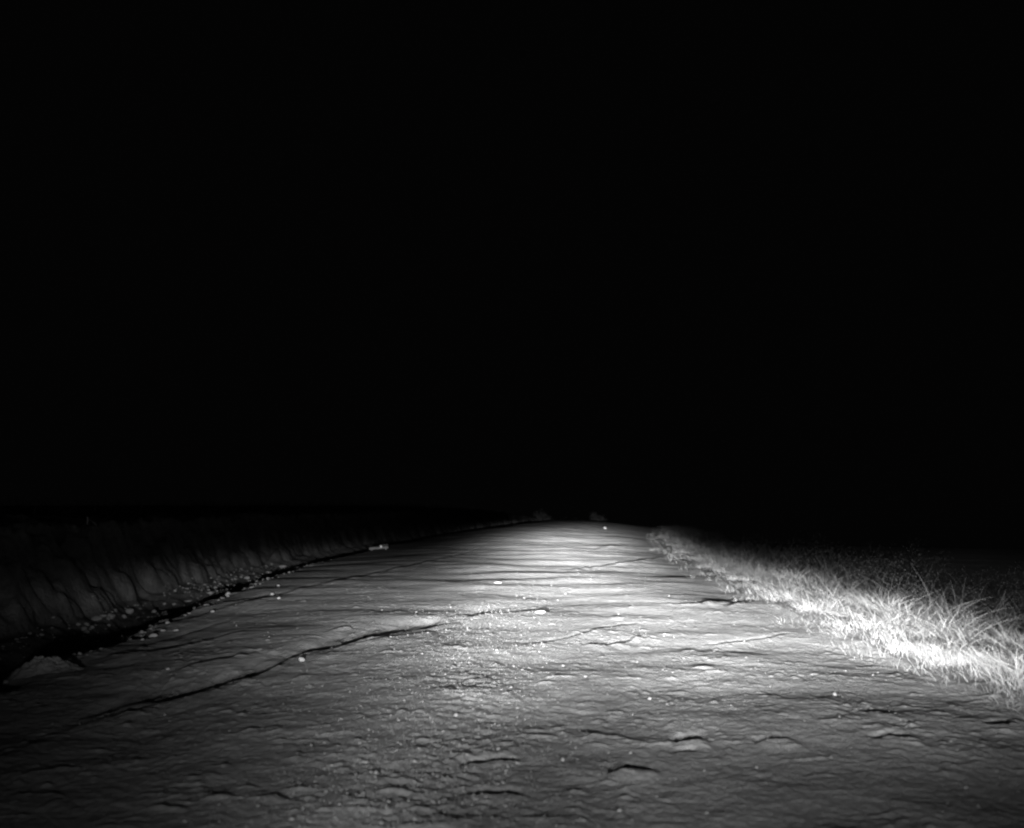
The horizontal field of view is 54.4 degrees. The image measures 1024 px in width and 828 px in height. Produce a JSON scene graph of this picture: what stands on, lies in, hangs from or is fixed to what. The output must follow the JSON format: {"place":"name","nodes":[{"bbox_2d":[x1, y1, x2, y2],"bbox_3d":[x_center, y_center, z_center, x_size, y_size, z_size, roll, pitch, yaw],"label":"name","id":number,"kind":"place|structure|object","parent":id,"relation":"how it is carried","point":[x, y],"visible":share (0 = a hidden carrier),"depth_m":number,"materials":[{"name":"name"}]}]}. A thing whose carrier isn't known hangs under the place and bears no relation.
{"place":"outdoors","nodes":[
{"label":"outdoors","id":0,"kind":"place"},
{"bbox_2d":[0,490,468,518],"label":"bank grass","id":1,"kind":"structure","parent":0,"point":[216,506],"depth_m":28.62,"materials":[{"name":"grey plant"}]},
{"bbox_2d":[0,505,536,687],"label":"earth bank","id":2,"kind":"structure","parent":0,"point":[64,568],"depth_m":15.84,"materials":[{"name":"soil"}]},
{"bbox_2d":[91,616,102,620],"bbox_3d":[-5.114,2.518,12.265,0.132,0.069,0.083,-3,2,-16],"label":"rock","id":3,"kind":"object","parent":2,"relation":"on","point":[96,618],"visible":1,"depth_m":12.24,"materials":[{"name":"stone"}]},
{"bbox_2d":[107,613,115,618],"bbox_3d":[-5.049,2.546,12.528,0.093,0.086,0.102,-1,-5,14],"label":"rock","id":4,"kind":"object","parent":2,"relation":"on","point":[111,615],"visible":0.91,"depth_m":12.51,"materials":[{"name":"stone"}]},
{"bbox_2d":[125,608,133,613],"bbox_3d":[-5.149,2.656,13.402,0.117,0.087,0.111,-4,1,-11],"label":"rock","id":5,"kind":"object","parent":2,"relation":"on","point":[129,610],"visible":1,"depth_m":13.37,"materials":[{"name":"stone"}]},
{"bbox_2d":[0,562,319,687],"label":"rubble","id":6,"kind":"object","parent":2,"relation":"on","point":[97,641],"visible":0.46,"depth_m":12.43,"materials":[{"name":"stone"}]},
{"bbox_2d":[0,520,1023,827],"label":"dirt road","id":7,"kind":"structure","parent":0,"point":[586,588],"depth_m":5.76,"materials":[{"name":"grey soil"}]},
{"bbox_2d":[0,656,83,685],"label":"dirt mound","id":8,"kind":"object","parent":7,"relation":"on","point":[36,665],"visible":0.99,"depth_m":7.23,"materials":[{"name":"soil"}]},
{"bbox_2d":[369,544,387,550],"bbox_3d":[-3.816,3.826,28.515,0.540,0.163,0.103,-4,-5,-3],"label":"reflector board","id":9,"kind":"object","parent":7,"relation":"on","point":[385,546],"visible":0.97,"depth_m":28.49,"materials":[{"name":"wood"}]},
{"bbox_2d":[0,0,1023,548],"label":"sky","id":10,"kind":"structure","parent":0,"point":[742,268],"materials":[{"name":"black"}]},
{"bbox_2d":[529,509,554,522],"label":"bush","id":11,"kind":"object","parent":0,"point":[544,517],"visible":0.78,"depth_m":65.48,"materials":[{"name":"grey plant"}]},
{"bbox_2d":[589,512,607,520],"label":"bush","id":12,"kind":"object","parent":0,"point":[596,516],"visible":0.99,"depth_m":68.52,"materials":[{"name":"grey plant"}]},
{"bbox_2d":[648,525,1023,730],"bbox_3d":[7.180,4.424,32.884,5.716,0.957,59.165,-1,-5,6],"label":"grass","id":13,"kind":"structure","parent":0,"point":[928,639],"depth_m":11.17,"materials":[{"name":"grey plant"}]},
{"bbox_2d":[655,527,1023,703],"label":"roadside slope","id":14,"kind":"structure","parent":0,"point":[970,562],"depth_m":30.69,"materials":[{"name":"soil"}]},
{"bbox_2d":[669,528,1023,659],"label":"tall weeds","id":15,"kind":"object","parent":14,"relation":"on","point":[938,597],"visible":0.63,"depth_m":19.78,"materials":[{"name":"grey plant"}]},
{"bbox_2d":[702,521,1023,628],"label":"scrub","id":16,"kind":"object","parent":14,"relation":"on","point":[811,560],"visible":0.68,"depth_m":23.96,"materials":[{"name":"grey plant"}]}
]}

